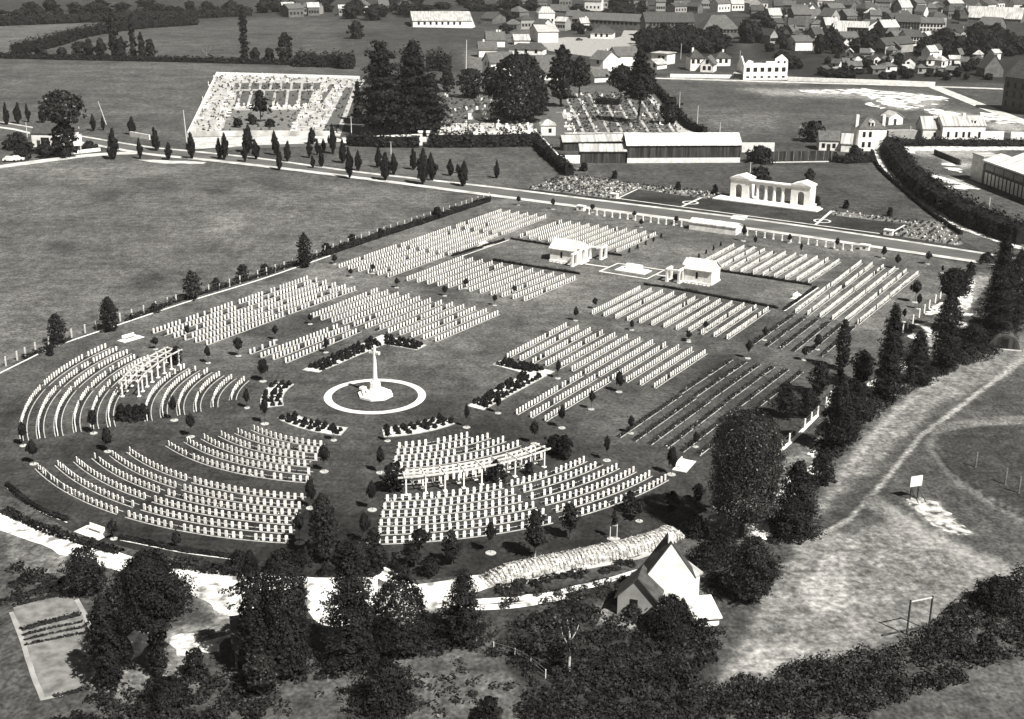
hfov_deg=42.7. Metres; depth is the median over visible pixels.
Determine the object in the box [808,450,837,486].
shrub
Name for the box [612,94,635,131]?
graveyard path
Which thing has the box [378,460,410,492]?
shrub
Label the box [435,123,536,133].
churchyard gravel
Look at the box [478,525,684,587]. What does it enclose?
brushwood bank
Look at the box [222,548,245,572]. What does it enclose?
shrub
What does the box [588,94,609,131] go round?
graveyard path
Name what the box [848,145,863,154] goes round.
shrub
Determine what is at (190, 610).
undergrowth
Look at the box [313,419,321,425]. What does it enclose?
rose bush
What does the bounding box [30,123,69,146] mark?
bungalow
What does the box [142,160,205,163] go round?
pale roadside bank
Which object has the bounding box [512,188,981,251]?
road verge
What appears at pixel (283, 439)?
grave bed
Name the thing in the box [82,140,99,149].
shrub
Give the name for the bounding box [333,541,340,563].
shrub
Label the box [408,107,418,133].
cypress
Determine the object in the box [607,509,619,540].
staked sapling
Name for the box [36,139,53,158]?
shrub
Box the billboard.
[73,127,81,153]
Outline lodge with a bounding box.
[539,119,556,135]
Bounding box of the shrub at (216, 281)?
[210,277,221,290]
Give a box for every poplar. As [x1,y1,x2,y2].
[2,102,9,124]
[12,102,21,122]
[25,103,30,121]
[37,108,46,122]
[89,114,95,129]
[101,117,104,129]
[105,9,117,55]
[106,127,118,158]
[127,14,136,55]
[127,116,135,131]
[136,137,142,158]
[137,32,146,55]
[151,126,160,150]
[164,141,172,158]
[185,131,195,158]
[215,138,221,158]
[220,133,228,158]
[234,549,273,669]
[238,4,249,57]
[240,143,247,161]
[242,125,252,152]
[251,139,259,158]
[271,130,279,154]
[276,148,281,169]
[283,141,290,161]
[306,137,312,156]
[307,127,315,143]
[310,155,314,167]
[315,139,320,154]
[318,147,323,166]
[321,139,325,150]
[327,123,336,153]
[339,139,345,162]
[345,147,353,177]
[354,149,361,170]
[375,146,381,166]
[379,151,390,180]
[388,153,397,174]
[410,148,416,169]
[417,147,428,182]
[427,152,438,180]
[446,159,453,175]
[457,161,467,185]
[493,160,499,177]
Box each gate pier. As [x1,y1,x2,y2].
[576,204,585,210]
[609,192,618,198]
[859,243,870,250]
[883,228,893,235]
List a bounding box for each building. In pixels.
[409,11,472,26]
[480,12,505,23]
[571,11,641,29]
[590,25,615,38]
[640,12,694,29]
[697,15,738,37]
[734,70,742,79]
[833,20,869,33]
[873,36,914,53]
[894,15,920,29]
[894,41,902,50]
[920,17,944,32]
[966,6,1023,23]
[979,16,1006,28]
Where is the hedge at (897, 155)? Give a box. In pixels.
[879,132,923,179]
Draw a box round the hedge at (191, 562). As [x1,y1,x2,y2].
[172,555,240,575]
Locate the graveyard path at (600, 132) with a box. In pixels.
[564,132,640,133]
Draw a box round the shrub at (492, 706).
[471,695,502,718]
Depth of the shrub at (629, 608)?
136.80 m
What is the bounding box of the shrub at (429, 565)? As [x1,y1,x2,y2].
[417,554,442,576]
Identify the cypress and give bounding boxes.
[46,343,53,355]
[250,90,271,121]
[296,232,312,267]
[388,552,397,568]
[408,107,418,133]
[611,170,617,178]
[674,181,680,189]
[710,184,718,194]
[815,196,820,204]
[834,319,851,367]
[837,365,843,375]
[842,200,849,208]
[885,207,893,215]
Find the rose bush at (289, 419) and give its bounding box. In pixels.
[285,415,291,422]
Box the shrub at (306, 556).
[296,546,314,566]
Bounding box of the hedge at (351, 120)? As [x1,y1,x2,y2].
[343,116,394,125]
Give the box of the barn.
[621,132,742,162]
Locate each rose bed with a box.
[260,384,293,406]
[277,414,347,435]
[302,335,426,372]
[382,417,456,436]
[468,360,554,409]
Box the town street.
[610,30,636,69]
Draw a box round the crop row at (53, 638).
[24,630,85,645]
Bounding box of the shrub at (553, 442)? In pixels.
[544,434,561,455]
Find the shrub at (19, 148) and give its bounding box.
[9,142,32,160]
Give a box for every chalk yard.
[306,586,377,626]
[415,575,491,607]
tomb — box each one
[468,109,475,119]
[475,109,482,119]
[483,109,489,119]
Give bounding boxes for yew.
[368,575,431,656]
[762,457,826,542]
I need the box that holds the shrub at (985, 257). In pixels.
[977,252,994,264]
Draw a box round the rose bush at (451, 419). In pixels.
[447,416,453,423]
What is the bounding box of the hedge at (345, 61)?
[338,50,353,68]
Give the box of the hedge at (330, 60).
[293,48,355,67]
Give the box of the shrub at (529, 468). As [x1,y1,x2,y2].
[524,461,533,476]
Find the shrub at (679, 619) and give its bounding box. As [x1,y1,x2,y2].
[641,593,699,644]
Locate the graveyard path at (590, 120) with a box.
[576,94,597,131]
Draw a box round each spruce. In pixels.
[315,534,387,673]
[350,80,363,117]
[869,302,908,398]
[898,330,938,387]
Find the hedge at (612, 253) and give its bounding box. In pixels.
[603,251,621,255]
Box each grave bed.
[19,389,45,441]
[35,467,122,514]
[36,390,60,438]
[42,347,108,385]
[53,390,76,436]
[54,463,138,507]
[57,351,120,386]
[72,353,131,387]
[72,390,93,432]
[73,460,150,499]
[89,356,141,387]
[90,390,108,429]
[91,456,164,493]
[105,359,151,387]
[106,392,121,426]
[110,454,180,487]
[118,367,148,389]
[125,514,290,543]
[126,450,191,480]
[140,507,294,533]
[144,368,188,421]
[151,499,294,524]
[152,305,234,333]
[160,370,200,417]
[162,307,244,335]
[165,444,305,482]
[165,492,294,516]
[171,309,254,337]
[176,372,211,415]
[181,487,303,508]
[182,311,264,340]
[183,441,312,474]
[191,480,305,500]
[193,375,224,411]
[194,313,273,342]
[201,437,315,467]
[203,315,284,345]
[210,378,236,407]
[218,435,319,460]
[229,381,248,399]
[234,432,317,453]
[237,279,309,303]
[246,281,318,305]
[246,344,276,354]
[251,428,324,446]
[256,283,325,307]
[258,328,338,357]
[265,285,335,309]
[271,328,350,359]
[275,287,345,311]
[282,331,361,362]
[286,289,356,314]
[312,291,379,317]
[318,293,389,320]
[329,295,400,322]
[336,247,395,267]
[341,297,410,324]
[346,249,407,269]
[352,299,421,326]
[357,251,415,271]
[363,301,432,328]
[367,252,424,273]
[374,303,441,330]
[376,520,552,544]
[378,254,435,275]
[378,505,536,526]
[380,498,522,518]
[380,513,546,535]
[382,491,515,509]
[385,305,453,332]
[385,485,503,501]
[388,256,445,277]
[389,456,542,484]
[393,439,506,461]
[395,436,490,455]
[396,435,469,448]
[397,307,464,335]
[399,229,451,246]
[399,444,520,468]
[405,258,463,280]
[405,449,533,475]
[409,230,461,248]
[409,309,476,337]
[416,260,474,282]
[418,232,469,250]
[421,312,488,339]
[425,262,483,284]
[426,233,479,251]
[433,314,499,341]
[435,264,493,285]
[438,235,488,253]
[446,236,498,254]
[447,266,503,287]
[454,212,500,227]
[457,267,512,289]
[466,213,510,228]
[468,270,522,291]
[472,214,519,230]
[478,271,532,293]
[482,215,528,231]
[488,273,544,295]
[491,216,538,233]
[499,275,555,297]
[500,217,545,234]
[506,326,566,357]
[507,459,587,486]
[510,277,565,298]
[513,375,583,414]
[517,328,579,360]
[519,223,561,237]
[519,463,602,492]
[521,279,576,300]
[527,224,570,238]
[527,378,596,417]
[527,466,619,499]
[529,331,592,363]
[538,225,580,240]
[541,470,636,505]
[542,334,603,365]
[542,381,610,421]
[545,226,590,241]
[552,474,652,512]
[559,479,668,519]
[560,336,616,368]
[568,338,629,371]
[570,227,599,238]
[578,229,607,240]
[582,340,641,374]
[584,230,617,242]
[588,231,627,245]
[589,289,641,314]
[595,232,637,248]
[596,343,654,376]
[601,291,652,316]
[607,233,645,250]
[609,346,667,379]
[613,293,663,318]
[614,235,656,252]
[615,395,680,437]
[624,295,674,320]
[624,348,680,382]
[631,398,695,441]
[636,297,685,323]
[636,350,693,385]
[646,401,710,444]
[648,298,697,325]
[651,353,706,388]
[661,300,710,327]
[662,404,724,448]
[673,302,721,329]
[677,359,732,393]
[678,407,738,451]
[685,304,733,331]
[691,361,746,396]
[694,424,737,455]
[698,306,745,334]
[706,364,758,399]
[710,247,734,259]
[711,308,757,336]
[719,248,745,262]
[721,250,754,268]
[721,367,774,402]
[723,310,769,339]
[728,251,765,270]
[736,369,789,405]
[739,253,775,271]
[751,254,786,274]
[751,315,793,343]
[752,371,803,408]
[763,317,806,346]
[765,256,796,275]
[772,257,807,277]
[777,319,817,348]
[783,259,818,279]
[790,322,830,351]
[792,287,830,312]
[795,260,829,280]
[804,289,842,315]
[806,262,840,282]
[807,324,838,354]
[817,291,854,317]
[818,326,852,356]
[830,263,862,286]
[830,294,865,319]
[841,296,878,321]
[842,265,873,288]
[853,267,884,290]
[854,298,890,324]
[865,270,895,292]
[877,272,907,294]
[889,274,919,296]
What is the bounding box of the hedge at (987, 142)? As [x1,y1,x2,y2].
[888,134,1023,146]
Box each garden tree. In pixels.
[9,9,30,15]
[20,6,30,11]
[27,1,40,10]
[30,8,46,14]
[42,0,60,10]
[51,6,63,12]
[66,2,81,8]
[68,6,89,12]
[84,1,102,11]
[92,0,106,4]
[94,5,112,11]
[110,2,131,9]
[134,0,155,6]
[149,2,164,9]
[220,3,237,8]
[224,0,239,5]
[255,0,272,12]
[269,5,279,11]
[270,0,278,6]
[341,2,361,18]
[353,0,365,15]
[362,4,386,19]
[362,6,380,20]
[381,4,390,16]
[389,0,396,11]
[398,0,408,14]
[400,3,415,17]
[410,0,423,10]
[423,4,434,10]
[432,2,451,8]
[454,0,468,4]
[462,2,480,10]
[467,4,490,10]
[484,4,502,10]
[496,0,522,8]
[498,23,513,33]
[500,9,514,21]
[511,0,525,7]
[524,0,540,10]
[570,4,588,11]
[602,9,612,12]
[607,0,613,7]
[611,6,629,13]
[612,0,626,5]
[628,7,641,13]
[630,32,638,42]
[635,40,644,50]
[636,0,647,12]
[637,28,645,36]
[637,32,649,41]
[643,37,654,52]
[645,25,654,36]
[651,34,661,50]
[654,22,672,29]
[658,35,676,51]
[661,27,673,35]
[672,44,681,51]
[673,23,686,30]
[674,33,688,41]
[677,38,686,51]
[684,30,692,39]
[685,24,697,31]
[685,39,699,52]
[689,27,697,35]
[691,36,704,51]
[699,40,716,52]
[700,30,708,36]
[707,31,719,39]
[710,36,729,45]
[711,25,723,33]
[714,36,726,52]
[720,34,732,46]
[738,19,757,43]
[739,24,756,42]
[750,12,764,18]
[753,20,761,27]
[755,28,761,42]
[759,15,776,28]
[764,42,775,51]
[776,27,785,32]
[777,35,786,43]
[781,10,786,17]
[786,54,797,68]
[812,34,827,53]
[824,29,835,49]
[827,35,847,53]
[831,28,841,35]
[847,37,863,52]
[858,10,866,19]
[858,28,869,36]
[860,34,874,49]
[875,26,887,37]
[914,39,924,48]
[919,39,931,46]
[921,37,935,44]
[932,27,955,35]
[937,35,952,45]
[943,44,952,55]
[948,35,957,51]
[952,36,965,52]
[963,45,984,57]
[964,27,982,32]
[965,35,976,46]
[966,30,975,39]
[974,28,986,32]
[975,21,986,28]
[975,30,992,38]
[978,35,987,44]
[979,40,993,56]
[986,27,994,31]
[987,35,1001,42]
[990,22,1003,32]
[992,29,1007,38]
[992,41,1008,57]
[1004,37,1020,47]
[1004,47,1017,55]
[1006,32,1016,40]
[1013,39,1023,54]
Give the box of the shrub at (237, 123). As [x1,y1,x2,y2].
[232,118,242,127]
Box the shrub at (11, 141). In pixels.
[1,132,34,150]
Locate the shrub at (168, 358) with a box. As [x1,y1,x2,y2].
[160,348,170,360]
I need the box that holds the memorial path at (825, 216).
[815,211,832,223]
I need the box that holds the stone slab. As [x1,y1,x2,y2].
[672,456,695,472]
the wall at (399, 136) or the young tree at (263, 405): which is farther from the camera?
the wall at (399, 136)
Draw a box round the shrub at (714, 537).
[704,529,735,555]
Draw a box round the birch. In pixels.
[540,604,599,670]
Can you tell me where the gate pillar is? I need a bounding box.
[418,131,422,144]
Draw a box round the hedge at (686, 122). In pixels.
[653,81,707,132]
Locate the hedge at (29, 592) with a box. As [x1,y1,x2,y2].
[0,580,67,605]
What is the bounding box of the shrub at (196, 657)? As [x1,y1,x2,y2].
[182,646,210,680]
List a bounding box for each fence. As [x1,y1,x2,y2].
[0,249,330,372]
[325,192,489,247]
[476,640,545,678]
[770,150,831,162]
[775,406,818,454]
[902,292,940,331]
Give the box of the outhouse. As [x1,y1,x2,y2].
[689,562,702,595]
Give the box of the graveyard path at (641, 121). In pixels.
[625,96,648,131]
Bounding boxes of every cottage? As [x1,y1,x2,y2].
[614,564,663,619]
[816,130,840,150]
[840,133,853,151]
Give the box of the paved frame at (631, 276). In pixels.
[599,263,664,278]
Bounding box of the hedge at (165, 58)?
[0,51,293,64]
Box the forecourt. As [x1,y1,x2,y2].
[193,136,341,148]
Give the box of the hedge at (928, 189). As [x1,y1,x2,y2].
[899,161,1023,244]
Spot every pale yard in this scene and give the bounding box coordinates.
[127,630,151,659]
[168,633,230,655]
[190,583,253,615]
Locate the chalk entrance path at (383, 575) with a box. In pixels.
[367,567,422,592]
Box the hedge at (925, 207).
[870,149,963,234]
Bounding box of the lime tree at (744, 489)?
[705,406,787,538]
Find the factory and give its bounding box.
[970,152,1023,199]
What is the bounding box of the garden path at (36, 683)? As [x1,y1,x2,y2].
[9,612,43,699]
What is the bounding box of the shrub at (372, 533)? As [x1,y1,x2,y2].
[366,527,381,544]
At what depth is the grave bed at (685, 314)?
242.86 m
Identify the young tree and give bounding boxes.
[18,421,26,446]
[25,439,37,465]
[86,410,97,434]
[100,427,111,452]
[106,519,117,540]
[150,336,157,349]
[168,395,177,421]
[171,531,180,545]
[184,325,189,338]
[185,413,194,437]
[204,346,210,363]
[233,337,242,356]
[242,389,249,408]
[257,358,268,382]
[259,398,268,424]
[272,325,278,340]
[291,511,304,544]
[304,477,315,509]
[307,314,312,324]
[318,443,329,472]
[323,337,328,352]
[330,422,336,441]
[331,254,336,264]
[359,511,370,543]
[366,480,376,511]
[376,445,383,474]
[384,424,390,441]
[442,286,447,296]
[463,278,468,288]
[463,403,469,428]
[484,520,496,555]
[492,294,497,305]
[495,393,500,413]
[529,420,538,444]
[555,360,560,378]
[557,404,565,428]
[573,307,578,320]
[588,390,595,410]
[592,297,597,309]
[603,435,610,461]
[615,370,623,392]
[628,415,634,433]
[629,320,633,330]
[632,498,647,522]
[667,446,677,475]
[686,330,691,342]
[692,431,699,447]
[702,320,708,331]
[741,225,746,241]
[745,340,752,358]
[762,326,768,340]
[802,346,808,360]
[813,334,821,349]
[881,246,886,258]
[895,254,901,268]
[901,309,906,322]
[910,279,921,302]
[916,294,922,309]
[925,251,932,264]
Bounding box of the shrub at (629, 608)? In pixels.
[620,602,645,625]
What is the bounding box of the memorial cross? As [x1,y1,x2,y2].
[358,345,392,400]
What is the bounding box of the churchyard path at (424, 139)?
[342,136,426,142]
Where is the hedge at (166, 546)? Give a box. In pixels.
[118,534,237,558]
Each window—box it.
[630,599,637,610]
[987,174,990,185]
[991,175,994,186]
[995,176,998,187]
[998,178,1001,189]
[1002,179,1005,190]
[1006,181,1009,192]
[1010,182,1013,193]
[1014,183,1017,195]
[1018,185,1021,196]
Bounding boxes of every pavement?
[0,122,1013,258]
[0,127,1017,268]
[228,141,327,146]
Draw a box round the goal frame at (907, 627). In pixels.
[881,595,933,636]
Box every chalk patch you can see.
[698,507,717,518]
[745,520,769,539]
[798,88,949,108]
[808,437,820,457]
[866,102,885,108]
[866,378,876,392]
[906,497,972,534]
[908,321,933,338]
[924,108,960,115]
[925,302,942,314]
[932,174,977,189]
[942,163,961,172]
[954,313,972,327]
[957,281,975,309]
[979,112,1017,123]
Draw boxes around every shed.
[229,615,262,668]
[558,134,622,150]
[577,144,626,162]
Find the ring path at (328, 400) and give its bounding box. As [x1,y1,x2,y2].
[324,379,425,413]
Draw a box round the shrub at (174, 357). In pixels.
[170,346,182,364]
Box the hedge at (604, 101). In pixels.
[595,96,620,104]
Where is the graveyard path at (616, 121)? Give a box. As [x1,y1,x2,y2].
[601,96,623,131]
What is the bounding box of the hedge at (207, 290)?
[124,251,325,320]
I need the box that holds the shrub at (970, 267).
[964,261,977,275]
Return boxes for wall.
[74,148,100,153]
[129,131,149,139]
[187,72,216,136]
[187,130,335,136]
[217,72,359,78]
[379,134,416,136]
[440,131,530,134]
[534,129,558,154]
[561,155,579,162]
[670,74,787,78]
[688,217,741,234]
[741,142,774,151]
[787,77,934,85]
[886,129,920,138]
[934,149,961,164]
[984,131,1003,139]
[1010,132,1023,139]
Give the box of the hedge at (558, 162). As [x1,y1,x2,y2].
[530,130,575,175]
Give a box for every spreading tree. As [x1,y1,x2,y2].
[37,89,86,147]
[103,545,197,675]
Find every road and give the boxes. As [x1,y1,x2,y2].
[0,123,1021,266]
[193,143,346,154]
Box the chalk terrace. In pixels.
[906,146,1023,150]
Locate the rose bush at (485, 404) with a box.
[482,400,488,407]
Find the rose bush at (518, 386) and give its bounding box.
[515,383,522,388]
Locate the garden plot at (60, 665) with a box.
[13,595,98,696]
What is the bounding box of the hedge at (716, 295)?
[644,283,778,308]
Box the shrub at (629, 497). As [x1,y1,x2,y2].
[620,490,637,514]
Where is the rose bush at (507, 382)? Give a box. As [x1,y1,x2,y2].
[504,379,509,385]
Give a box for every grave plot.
[223,110,300,130]
[238,91,250,106]
[241,83,248,88]
[249,91,262,106]
[251,83,259,88]
[261,83,269,88]
[264,91,273,106]
[272,83,279,88]
[274,91,286,106]
[282,83,290,88]
[287,91,298,106]
[292,83,300,88]
[300,91,312,106]
[303,83,310,88]
[313,83,319,88]
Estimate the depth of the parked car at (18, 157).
383.91 m
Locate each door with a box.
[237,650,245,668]
[1001,339,1008,348]
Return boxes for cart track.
[475,594,565,609]
[477,569,636,603]
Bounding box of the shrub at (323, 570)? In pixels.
[316,562,333,577]
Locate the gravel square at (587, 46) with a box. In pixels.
[541,37,620,55]
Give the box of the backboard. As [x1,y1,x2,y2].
[909,475,925,502]
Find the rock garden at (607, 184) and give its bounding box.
[528,175,721,198]
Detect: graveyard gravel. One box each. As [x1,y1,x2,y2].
[191,75,364,136]
[562,112,578,117]
[648,95,659,109]
[674,118,696,132]
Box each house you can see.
[279,1,293,13]
[280,2,303,16]
[303,3,323,14]
[306,2,319,15]
[337,5,344,15]
[362,0,369,12]
[377,0,389,13]
[397,0,413,14]
[477,39,497,56]
[481,51,512,75]
[484,30,505,46]
[506,19,520,31]
[508,43,546,54]
[511,6,529,19]
[511,34,530,44]
[516,15,534,28]
[529,24,558,41]
[533,18,551,24]
[534,52,557,79]
[536,0,547,9]
[536,6,554,23]
[550,3,569,18]
[552,0,571,5]
[554,16,571,30]
[565,9,581,23]
[577,16,589,30]
[584,0,603,10]
[585,68,609,82]
[589,48,619,69]
[603,0,610,7]
[609,46,636,65]
[631,0,647,7]
[647,58,667,69]
[650,51,676,64]
[655,0,665,10]
[665,0,689,7]
[665,1,686,11]
[685,47,703,70]
[687,2,703,13]
[700,55,717,72]
[701,0,711,8]
[710,0,730,11]
[712,49,730,65]
[730,0,744,10]
[737,54,787,79]
[744,0,763,12]
[750,4,763,18]
[758,27,778,43]
[760,0,768,7]
[764,8,782,17]
[772,0,782,9]
[773,18,783,29]
[782,0,797,11]
[783,23,799,36]
[786,35,812,50]
[787,7,812,27]
[788,18,805,30]
[791,30,806,34]
[792,3,807,6]
[801,3,816,8]
[805,0,817,8]
[806,27,824,38]
[809,20,820,28]
[810,9,820,20]
[817,0,833,6]
[819,7,840,20]
[820,16,837,30]
[821,2,844,11]
[834,24,846,30]
[838,31,858,45]
[839,7,857,20]
[840,0,857,8]
[851,114,886,150]
[854,0,878,16]
[863,8,875,19]
[863,19,877,31]
[869,8,881,19]
[874,18,899,35]
[875,0,893,7]
[876,6,891,18]
[883,11,904,18]
[885,27,899,33]
[886,30,901,36]
[893,0,912,13]
[895,9,910,14]
[898,30,923,45]
[910,0,926,10]
[914,4,928,16]
[915,116,940,138]
[922,31,931,38]
[926,2,937,13]
[927,10,947,27]
[933,1,944,7]
[937,113,986,139]
[940,5,954,18]
[943,0,963,7]
[949,26,966,36]
[955,4,966,19]
[959,5,969,23]
[964,0,982,5]
[976,53,1003,76]
[981,0,995,6]
[998,0,1005,6]
[1007,0,1023,7]
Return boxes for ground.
[0,0,1023,718]
[351,83,536,135]
[534,85,681,135]
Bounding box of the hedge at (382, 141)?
[345,130,419,147]
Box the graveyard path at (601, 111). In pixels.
[557,111,646,112]
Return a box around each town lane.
[655,78,1002,89]
[929,87,1023,124]
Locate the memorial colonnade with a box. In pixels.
[712,172,822,211]
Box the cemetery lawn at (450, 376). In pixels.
[0,198,966,579]
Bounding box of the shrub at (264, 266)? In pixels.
[260,263,270,272]
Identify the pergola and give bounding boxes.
[118,346,181,396]
[398,443,550,495]
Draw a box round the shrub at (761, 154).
[745,145,775,164]
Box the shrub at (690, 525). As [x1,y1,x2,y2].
[682,514,709,540]
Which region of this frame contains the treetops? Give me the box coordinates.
[22,0,992,79]
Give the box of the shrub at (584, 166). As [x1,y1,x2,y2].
[579,162,587,170]
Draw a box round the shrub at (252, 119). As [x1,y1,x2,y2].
[247,114,257,124]
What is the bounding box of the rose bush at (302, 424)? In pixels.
[299,421,305,427]
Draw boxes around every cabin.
[817,65,830,75]
[831,58,842,68]
[841,57,849,66]
[845,48,853,57]
[846,61,862,67]
[853,56,861,60]
[859,48,870,56]
[867,65,886,73]
[869,54,881,64]
[878,62,896,71]
[882,56,894,63]
[886,45,896,55]
[900,64,914,68]
[903,56,915,65]
[914,64,926,73]
[916,56,926,63]
[921,45,938,57]
[925,55,935,65]
[926,65,943,72]
[932,44,942,56]
[934,56,947,66]
[945,66,957,74]
[946,55,960,65]
[955,48,963,55]
[960,56,969,66]
[971,55,982,59]
[973,50,983,56]
[987,49,1001,59]
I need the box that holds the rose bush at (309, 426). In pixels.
[306,423,313,429]
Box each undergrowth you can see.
[5,558,72,601]
[50,670,283,718]
[185,585,238,612]
[249,634,481,693]
[273,656,519,718]
[482,598,728,718]
[494,558,634,595]
[498,571,633,609]
[694,562,1023,718]
[704,535,782,601]
[742,534,784,544]
[744,663,968,718]
[809,382,921,460]
[919,342,1004,385]
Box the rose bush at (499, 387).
[495,384,503,389]
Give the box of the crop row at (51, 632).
[23,624,84,640]
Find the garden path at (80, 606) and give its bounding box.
[67,578,93,638]
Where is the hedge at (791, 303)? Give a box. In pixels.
[783,284,816,309]
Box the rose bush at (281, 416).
[279,414,286,419]
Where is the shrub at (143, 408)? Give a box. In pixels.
[138,403,149,420]
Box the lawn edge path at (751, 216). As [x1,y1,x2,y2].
[618,198,881,233]
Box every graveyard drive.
[315,84,333,102]
[324,87,352,130]
[549,108,566,135]
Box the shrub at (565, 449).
[557,434,573,459]
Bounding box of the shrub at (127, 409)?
[121,403,136,421]
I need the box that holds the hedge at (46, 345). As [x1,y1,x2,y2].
[21,337,71,358]
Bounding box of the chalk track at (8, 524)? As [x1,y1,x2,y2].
[0,514,377,591]
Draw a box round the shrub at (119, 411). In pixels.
[114,404,129,420]
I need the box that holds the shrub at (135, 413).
[128,404,144,422]
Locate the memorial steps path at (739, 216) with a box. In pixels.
[730,215,747,219]
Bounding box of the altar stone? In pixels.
[615,263,651,274]
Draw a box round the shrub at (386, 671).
[342,656,423,718]
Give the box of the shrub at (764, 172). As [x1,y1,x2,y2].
[749,165,771,179]
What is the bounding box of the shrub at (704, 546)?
[686,538,725,573]
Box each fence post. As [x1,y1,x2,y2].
[1004,468,1007,484]
[1018,476,1021,492]
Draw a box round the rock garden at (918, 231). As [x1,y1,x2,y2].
[831,211,962,244]
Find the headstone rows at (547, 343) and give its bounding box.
[21,209,917,491]
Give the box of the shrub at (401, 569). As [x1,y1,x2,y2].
[388,563,410,576]
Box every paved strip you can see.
[463,240,507,255]
[784,287,817,310]
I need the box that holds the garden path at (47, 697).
[41,692,72,699]
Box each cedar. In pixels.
[352,39,414,134]
[384,38,447,132]
[413,72,458,133]
[430,569,499,648]
[766,381,804,417]
[967,233,1023,341]
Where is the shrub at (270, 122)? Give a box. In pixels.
[264,118,275,126]
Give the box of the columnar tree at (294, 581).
[258,548,311,678]
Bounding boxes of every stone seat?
[74,522,110,539]
[117,332,143,342]
[477,240,492,247]
[790,291,806,299]
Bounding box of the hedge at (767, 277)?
[720,269,811,285]
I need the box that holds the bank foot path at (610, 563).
[503,552,651,586]
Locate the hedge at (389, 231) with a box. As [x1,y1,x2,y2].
[323,195,490,255]
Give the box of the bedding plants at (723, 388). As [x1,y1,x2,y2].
[23,212,916,542]
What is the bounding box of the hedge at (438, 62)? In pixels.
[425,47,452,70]
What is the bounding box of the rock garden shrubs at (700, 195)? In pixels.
[529,174,960,242]
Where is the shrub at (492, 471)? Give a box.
[487,459,507,482]
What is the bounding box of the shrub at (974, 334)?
[957,322,993,352]
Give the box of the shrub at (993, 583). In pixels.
[963,573,1023,619]
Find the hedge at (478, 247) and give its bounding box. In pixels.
[451,238,504,255]
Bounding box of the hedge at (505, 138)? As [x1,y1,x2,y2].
[427,127,534,147]
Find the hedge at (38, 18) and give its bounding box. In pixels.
[0,3,252,25]
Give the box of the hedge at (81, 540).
[0,505,124,554]
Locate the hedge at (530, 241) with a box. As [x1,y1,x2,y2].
[510,237,549,244]
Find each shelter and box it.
[549,237,607,266]
[665,257,721,286]
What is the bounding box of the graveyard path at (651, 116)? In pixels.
[638,97,661,131]
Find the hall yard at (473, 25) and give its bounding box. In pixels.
[412,19,474,27]
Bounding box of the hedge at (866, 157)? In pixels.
[832,151,874,163]
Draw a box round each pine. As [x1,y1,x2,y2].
[547,44,577,106]
[569,56,590,97]
[606,63,631,100]
[619,48,655,122]
[646,65,656,99]
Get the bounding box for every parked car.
[2,156,17,161]
[12,155,24,160]
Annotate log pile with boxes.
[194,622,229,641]
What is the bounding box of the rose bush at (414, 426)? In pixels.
[410,423,416,429]
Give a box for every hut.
[684,594,722,625]
[880,110,903,124]
[988,323,1021,350]
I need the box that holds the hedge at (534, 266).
[492,258,579,274]
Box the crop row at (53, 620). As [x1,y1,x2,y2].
[19,611,81,629]
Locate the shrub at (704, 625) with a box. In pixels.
[688,617,713,636]
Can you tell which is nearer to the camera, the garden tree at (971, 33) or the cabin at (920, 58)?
the cabin at (920, 58)
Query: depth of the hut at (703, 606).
137.41 m
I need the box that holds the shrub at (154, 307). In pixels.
[149,303,162,312]
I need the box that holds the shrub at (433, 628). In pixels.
[419,621,439,644]
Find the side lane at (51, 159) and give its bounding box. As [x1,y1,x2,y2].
[0,152,136,167]
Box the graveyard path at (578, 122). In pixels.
[566,99,584,131]
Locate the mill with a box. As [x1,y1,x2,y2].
[1001,59,1023,113]
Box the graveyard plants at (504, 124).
[194,74,680,133]
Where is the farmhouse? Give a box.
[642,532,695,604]
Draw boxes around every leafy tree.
[33,40,46,53]
[46,312,68,342]
[48,122,79,156]
[56,47,66,54]
[56,544,111,597]
[71,41,87,54]
[82,594,131,687]
[84,38,94,54]
[94,37,107,55]
[98,296,118,331]
[114,36,127,55]
[144,38,157,55]
[181,270,202,298]
[235,263,250,280]
[242,646,280,693]
[249,47,259,58]
[265,48,273,58]
[275,32,292,60]
[307,492,338,561]
[321,243,331,251]
[346,20,364,38]
[347,234,357,239]
[352,538,375,569]
[365,543,392,573]
[376,228,384,235]
[396,544,421,566]
[411,528,430,550]
[431,207,442,218]
[438,69,454,91]
[441,529,461,564]
[455,68,485,97]
[481,66,499,93]
[486,51,549,121]
[523,509,547,556]
[559,502,580,538]
[659,95,683,123]
[664,490,679,512]
[691,483,705,500]
[719,539,784,604]
[796,387,821,415]
[798,120,825,141]
[804,168,815,180]
[806,360,834,394]
[819,373,862,450]
[850,349,876,381]
[930,289,964,367]
[938,267,974,320]
[999,247,1023,329]
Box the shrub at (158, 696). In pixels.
[134,671,201,718]
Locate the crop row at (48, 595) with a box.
[12,592,69,606]
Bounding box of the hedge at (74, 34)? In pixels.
[9,13,199,53]
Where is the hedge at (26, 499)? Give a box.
[5,481,69,521]
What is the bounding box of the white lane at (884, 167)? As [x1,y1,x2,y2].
[874,151,1023,248]
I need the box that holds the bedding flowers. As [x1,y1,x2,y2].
[54,223,915,537]
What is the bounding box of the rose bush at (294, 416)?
[291,414,297,420]
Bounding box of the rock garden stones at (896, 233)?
[533,176,957,244]
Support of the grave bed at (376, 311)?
on the cemetery lawn at (450, 376)
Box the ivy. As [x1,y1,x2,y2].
[145,620,169,674]
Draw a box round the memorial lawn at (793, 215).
[621,189,902,233]
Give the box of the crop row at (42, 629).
[22,619,82,635]
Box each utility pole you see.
[181,110,186,142]
[465,40,467,68]
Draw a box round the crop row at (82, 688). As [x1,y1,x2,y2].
[52,685,90,697]
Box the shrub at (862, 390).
[845,380,874,423]

